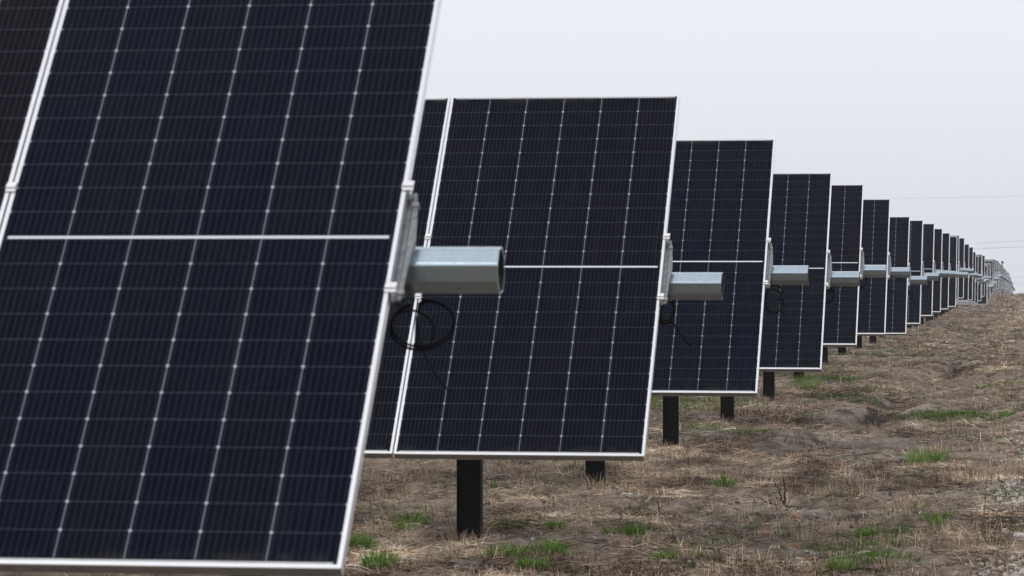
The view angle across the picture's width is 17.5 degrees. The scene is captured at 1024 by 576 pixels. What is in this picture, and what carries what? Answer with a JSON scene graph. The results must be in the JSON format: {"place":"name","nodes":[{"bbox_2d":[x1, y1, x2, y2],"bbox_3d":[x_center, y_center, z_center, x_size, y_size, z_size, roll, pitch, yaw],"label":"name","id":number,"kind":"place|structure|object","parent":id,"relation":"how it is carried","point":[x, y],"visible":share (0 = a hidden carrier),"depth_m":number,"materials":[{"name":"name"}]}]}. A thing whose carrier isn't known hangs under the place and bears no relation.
{"place":"outdoors","nodes":[
{"label":"outdoors","id":0,"kind":"place"},
{"bbox_2d":[0,291,1023,575],"bbox_3d":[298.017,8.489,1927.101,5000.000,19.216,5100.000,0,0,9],"label":"ground","id":1,"kind":"structure","parent":0,"point":[858,416],"depth_m":28.03,"materials":[{"name":"beige plant"}]},
{"bbox_2d":[0,0,504,575],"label":"solar tracker","id":2,"kind":"object","parent":1,"relation":"on","point":[214,262],"visible":1,"depth_m":9.12,"materials":[{"name":"glass"}]},
{"bbox_2d":[349,529,383,549],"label":"grass tuft","id":3,"kind":"object","parent":1,"relation":"on","point":[359,542],"visible":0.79,"depth_m":21.61,"materials":[{"name":"green plant"}]},
{"bbox_2d":[354,543,402,571],"bbox_3d":[-0.817,1.637,20.254,0.349,0.183,0.411,0,0,9],"label":"grass tuft","id":4,"kind":"object","parent":1,"relation":"on","point":[377,559],"visible":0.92,"depth_m":20.25,"materials":[{"name":"green plant"}]},
{"bbox_2d":[378,513,418,532],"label":"grass tuft","id":5,"kind":"object","parent":1,"relation":"on","point":[399,527],"visible":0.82,"depth_m":23.09,"materials":[{"name":"green plant"}]},
{"bbox_2d":[390,505,437,525],"bbox_3d":[-0.711,1.622,23.821,0.355,0.178,0.453,0,0,9],"label":"grass tuft","id":6,"kind":"object","parent":1,"relation":"on","point":[417,520],"visible":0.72,"depth_m":23.82,"materials":[{"name":"green plant"}]},
{"bbox_2d":[446,559,488,571],"bbox_3d":[-0.282,1.667,19.897,0.280,0.086,0.240,0,0,9],"label":"clod","id":7,"kind":"object","parent":1,"relation":"on","point":[465,563],"visible":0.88,"depth_m":19.85,"materials":[{"name":"grey soil"}]},
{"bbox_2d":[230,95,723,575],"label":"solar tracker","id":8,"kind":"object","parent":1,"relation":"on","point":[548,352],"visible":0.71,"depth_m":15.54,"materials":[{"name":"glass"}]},
{"bbox_2d":[482,541,527,558],"bbox_3d":[-0.061,1.650,20.956,0.361,0.137,0.434,0,0,9],"label":"grass tuft","id":9,"kind":"object","parent":1,"relation":"on","point":[488,552],"visible":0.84,"depth_m":20.90,"materials":[{"name":"green plant"}]},
{"bbox_2d":[512,551,554,570],"bbox_3d":[0.129,1.653,20.140,0.279,0.118,0.359,0,0,9],"label":"grass tuft","id":10,"kind":"object","parent":1,"relation":"on","point":[524,562],"visible":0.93,"depth_m":20.10,"materials":[{"name":"green plant"}]},
{"bbox_2d":[519,536,571,554],"bbox_3d":[0.226,1.654,21.344,0.399,0.131,0.513,0,0,9],"label":"grass tuft","id":11,"kind":"object","parent":1,"relation":"on","point":[544,546],"visible":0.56,"depth_m":21.36,"materials":[{"name":"green plant"}]},
{"bbox_2d":[541,517,568,529],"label":"grass tuft","id":12,"kind":"object","parent":1,"relation":"on","point":[551,524],"visible":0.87,"depth_m":23.65,"materials":[{"name":"green plant"}]},
{"bbox_2d":[602,524,624,533],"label":"grass tuft","id":13,"kind":"object","parent":1,"relation":"on","point":[610,530],"visible":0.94,"depth_m":23.34,"materials":[{"name":"green plant"}]},
{"bbox_2d":[621,493,632,496],"bbox_3d":[0.941,1.694,27.159,0.121,0.042,0.103,0,0,9],"label":"rock","id":14,"kind":"object","parent":1,"relation":"on","point":[623,494],"visible":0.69,"depth_m":27.13,"materials":[{"name":"stone"}]},
{"bbox_2d":[457,138,808,540],"bbox_3d":[-1.712,0.616,22.512,7.410,3.289,1.556,0,0,9],"label":"solar tracker","id":15,"kind":"object","parent":1,"relation":"on","point":[720,207],"visible":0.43,"depth_m":22.07,"materials":[{"name":"glass"}]},
{"bbox_2d":[619,520,649,537],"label":"grass tuft","id":16,"kind":"object","parent":1,"relation":"on","point":[628,530],"visible":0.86,"depth_m":23.41,"materials":[{"name":"green plant"}]},
{"bbox_2d":[632,539,640,546],"bbox_3d":[0.817,1.673,21.727,0.069,0.068,0.074,0,0,9],"label":"clod","id":17,"kind":"object","parent":1,"relation":"on","point":[634,543],"visible":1,"depth_m":21.70,"materials":[{"name":"brown soil"}]},
{"bbox_2d":[649,548,679,559],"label":"grass tuft","id":18,"kind":"object","parent":1,"relation":"on","point":[672,555],"visible":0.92,"depth_m":20.68,"materials":[{"name":"green plant"}]},
{"bbox_2d":[611,476,734,487],"bbox_3d":[1.376,1.665,28.416,1.227,0.078,0.023,0,0,33],"label":"dry reed","id":19,"kind":"object","parent":1,"relation":"on","point":[661,481],"visible":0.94,"depth_m":28.53,"materials":[{"name":"brown plant"}]},
{"bbox_2d":[355,312,1023,575],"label":"green ground cover","id":20,"kind":"object","parent":1,"relation":"on","point":[944,416],"visible":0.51,"depth_m":30.31,"materials":[{"name":"green plant"}]},
{"bbox_2d":[360,338,1022,575],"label":"soil clods","id":21,"kind":"object","parent":1,"relation":"on","point":[949,564],"visible":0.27,"depth_m":27.74,"materials":[{"name":"brown soil"}]},
{"bbox_2d":[585,172,859,483],"bbox_3d":[-0.699,0.623,28.942,7.410,3.288,1.556,0,0,9],"label":"solar tracker","id":22,"kind":"object","parent":1,"relation":"on","point":[799,219],"visible":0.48,"depth_m":28.46,"materials":[{"name":"glass"}]},
{"bbox_2d":[706,469,742,488],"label":"grass tuft","id":23,"kind":"object","parent":1,"relation":"on","point":[725,483],"visible":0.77,"depth_m":28.45,"materials":[{"name":"green plant"}]},
{"bbox_2d":[755,530,780,533],"bbox_3d":[1.791,1.713,23.238,0.198,0.038,0.128,0,0,9],"label":"rock","id":24,"kind":"object","parent":1,"relation":"on","point":[773,532],"visible":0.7,"depth_m":23.21,"materials":[{"name":"stone"}]},
{"bbox_2d":[663,184,885,445],"bbox_3d":[0.254,0.526,35.382,7.410,3.289,1.557,0,0,9],"label":"solar tracker","id":25,"kind":"object","parent":1,"relation":"on","point":[847,254],"visible":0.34,"depth_m":34.98,"materials":[{"name":"glass"}]},
{"bbox_2d":[756,476,794,507],"bbox_3d":[2.060,1.593,25.835,0.336,0.265,0.055,0,0,14],"label":"forked twig","id":26,"kind":"object","parent":1,"relation":"on","point":[783,502],"visible":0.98,"depth_m":25.83,"materials":[{"name":"brown wood"}]},
{"bbox_2d":[788,543,798,547],"bbox_3d":[1.862,1.716,22.011,0.083,0.052,0.094,0,0,9],"label":"rock","id":27,"kind":"object","parent":1,"relation":"on","point":[792,545],"visible":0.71,"depth_m":21.99,"materials":[{"name":"brown stone"}]},
{"bbox_2d":[787,511,803,520],"bbox_3d":[2.100,1.714,24.631,0.124,0.123,0.091,0,0,9],"label":"rock","id":28,"kind":"object","parent":1,"relation":"on","point":[791,516],"visible":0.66,"depth_m":24.61,"materials":[{"name":"brown stone"}]},
{"bbox_2d":[794,372,824,388],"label":"grass tuft","id":29,"kind":"object","parent":1,"relation":"on","point":[810,384],"visible":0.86,"depth_m":52.03,"materials":[{"name":"green plant"}]},
{"bbox_2d":[805,557,818,561],"bbox_3d":[1.909,1.731,21.090,0.079,0.052,0.087,0,0,44],"label":"rock","id":30,"kind":"object","parent":1,"relation":"on","point":[812,559],"visible":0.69,"depth_m":21.07,"materials":[{"name":"stone"}]},
{"bbox_2d":[721,199,909,421],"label":"solar tracker","id":31,"kind":"object","parent":1,"relation":"on","point":[875,250],"visible":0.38,"depth_m":41.36,"materials":[{"name":"glass"}]},
{"bbox_2d":[819,555,858,571],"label":"grass tuft","id":32,"kind":"object","parent":1,"relation":"on","point":[838,565],"visible":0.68,"depth_m":20.34,"materials":[{"name":"green plant"}]},
{"bbox_2d":[763,216,926,400],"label":"solar tracker","id":33,"kind":"object","parent":1,"relation":"on","point":[896,315],"visible":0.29,"depth_m":47.83,"materials":[{"name":"glass"}]},
{"bbox_2d":[852,526,876,537],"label":"grass tuft","id":34,"kind":"object","parent":1,"relation":"on","point":[856,532],"visible":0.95,"depth_m":22.83,"materials":[{"name":"green plant"}]},
{"bbox_2d":[794,220,938,378],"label":"solar tracker","id":35,"kind":"object","parent":1,"relation":"on","point":[915,257],"visible":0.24,"depth_m":54.20,"materials":[{"name":"glass"}]},
{"bbox_2d":[822,223,947,364],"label":"solar tracker","id":36,"kind":"object","parent":1,"relation":"on","point":[928,260],"visible":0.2,"depth_m":60.67,"materials":[{"name":"glass"}]},
{"bbox_2d":[838,228,954,353],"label":"solar tracker","id":37,"kind":"object","parent":1,"relation":"on","point":[936,306],"visible":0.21,"depth_m":67.11,"materials":[{"name":"glass"}]},
{"bbox_2d":[854,233,960,347],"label":"solar tracker","id":38,"kind":"object","parent":1,"relation":"on","point":[946,266],"visible":0.09,"depth_m":73.55,"materials":[{"name":"glass"}]},
{"bbox_2d":[900,445,934,464],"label":"grass tuft","id":39,"kind":"object","parent":1,"relation":"on","point":[918,457],"visible":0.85,"depth_m":31.87,"materials":[{"name":"green plant"}]},
{"bbox_2d":[869,236,967,343],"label":"solar tracker","id":40,"kind":"object","parent":1,"relation":"on","point":[954,267],"visible":0.18,"depth_m":79.94,"materials":[{"name":"glass"}]},
{"bbox_2d":[878,235,968,337],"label":"solar tracker","id":41,"kind":"object","parent":1,"relation":"on","point":[962,269],"visible":0.16,"depth_m":86.35,"materials":[{"name":"metal"}]},
{"bbox_2d":[915,446,952,462],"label":"grass tuft","id":42,"kind":"object","parent":1,"relation":"on","point":[941,454],"visible":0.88,"depth_m":31.97,"materials":[{"name":"green plant"}]},
{"bbox_2d":[921,511,958,528],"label":"grass tuft","id":43,"kind":"object","parent":1,"relation":"on","point":[930,521],"visible":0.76,"depth_m":23.62,"materials":[{"name":"green plant"}]},
{"bbox_2d":[907,247,981,328],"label":"solar tracker","id":44,"kind":"object","parent":1,"relation":"on","point":[970,295],"visible":0.09,"depth_m":105.61,"materials":[{"name":"metal"}]},
{"bbox_2d":[913,252,983,326],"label":"solar tracker","id":45,"kind":"object","parent":1,"relation":"on","point":[974,267],"visible":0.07,"depth_m":112.04,"materials":[{"name":"metal"}]},
{"bbox_2d":[920,256,985,324],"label":"solar tracker","id":46,"kind":"object","parent":1,"relation":"on","point":[976,296],"visible":0.08,"depth_m":118.41,"materials":[{"name":"metal"}]},
{"bbox_2d":[925,256,988,320],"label":"solar tracker","id":47,"kind":"object","parent":1,"relation":"on","point":[979,285],"visible":0.06,"depth_m":125.18,"materials":[{"name":"glass"}]},
{"bbox_2d":[930,254,988,319],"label":"solar tracker","id":48,"kind":"object","parent":1,"relation":"on","point":[985,277],"visible":0.07,"depth_m":131.42,"materials":[{"name":"metal"}]},
{"bbox_2d":[934,256,990,317],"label":"solar tracker","id":49,"kind":"object","parent":1,"relation":"on","point":[983,285],"visible":0.11,"depth_m":138.00,"materials":[{"name":"metal"}]},
{"bbox_2d":[958,238,973,298],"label":"solar tracker","id":50,"kind":"object","parent":1,"relation":"on","point":[962,265],"visible":0.11,"depth_m":92.78,"materials":[{"name":"metal"}]},
{"bbox_2d":[939,265,992,314],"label":"solar tracker","id":51,"kind":"object","parent":1,"relation":"on","point":[983,301],"visible":0.16,"depth_m":143.75,"materials":[{"name":"metal"}]},
{"bbox_2d":[958,244,977,300],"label":"solar tracker","id":52,"kind":"object","parent":1,"relation":"on","point":[966,261],"visible":0.15,"depth_m":99.18,"materials":[{"name":"metal"}]},
{"bbox_2d":[942,265,993,314],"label":"solar tracker","id":53,"kind":"object","parent":1,"relation":"on","point":[943,311],"visible":0.06,"depth_m":150.84,"materials":[{"name":"metal"}]},
{"bbox_2d":[945,264,995,311],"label":"solar tracker","id":54,"kind":"object","parent":1,"relation":"on","point":[990,282],"visible":0.12,"depth_m":157.13,"materials":[{"name":"metal"}]},
{"bbox_2d":[949,263,995,309],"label":"solar tracker","id":55,"kind":"object","parent":1,"relation":"on","point":[991,280],"visible":0.08,"depth_m":163.83,"materials":[{"name":"metal"}]},
{"bbox_2d":[956,261,998,306],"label":"solar tracker","id":56,"kind":"object","parent":1,"relation":"on","point":[993,280],"visible":0.09,"depth_m":176.49,"materials":[{"name":"metal"}]},
{"bbox_2d":[981,417,995,532],"bbox_3d":[3.300,1.290,23.017,0.104,0.821,0.007,0,0,9],"label":"tall stalk","id":57,"kind":"object","parent":1,"relation":"on","point":[986,483],"visible":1,"depth_m":23.02,"materials":[{"name":"brown plant"}]},
{"bbox_2d":[985,261,997,293],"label":"solar tracker","id":58,"kind":"object","parent":1,"relation":"on","point":[992,276],"visible":0.09,"depth_m":170.10,"materials":[{"name":"metal"}]},
{"bbox_2d":[985,259,999,289],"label":"solar tracker","id":59,"kind":"object","parent":1,"relation":"on","point":[994,268],"visible":0.07,"depth_m":183.20,"materials":[{"name":"metal"}]},
{"bbox_2d":[1001,261,1003,295],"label":"mast","id":60,"kind":"object","parent":1,"relation":"on","point":[1002,262],"visible":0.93,"depth_m":240.38,"materials":[{"name":"metal"}]},
{"bbox_2d":[984,480,1023,533],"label":"tall stalk","id":61,"kind":"object","parent":1,"relation":"on","point":[1001,506],"visible":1,"depth_m":22.89,"materials":[{"name":"brown plant"}]},
{"bbox_2d":[997,409,1017,416],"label":"grass tuft","id":62,"kind":"object","parent":1,"relation":"on","point":[1003,414],"visible":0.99,"depth_m":41.24,"materials":[{"name":"green plant"}]},
{"bbox_2d":[1013,532,1023,539],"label":"rock","id":63,"kind":"object","parent":1,"relation":"on","point":[1020,534],"visible":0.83,"depth_m":22.45,"materials":[{"name":"stone"}]},
{"bbox_2d":[425,0,1023,293],"label":"sky","id":64,"kind":"structure","parent":0,"point":[922,100],"materials":[{"name":"white"}]},
{"bbox_2d":[525,373,1023,575],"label":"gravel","id":65,"kind":"structure","parent":0,"point":[991,559],"depth_m":25.45,"materials":[{"name":"grey gravel"}]}
]}

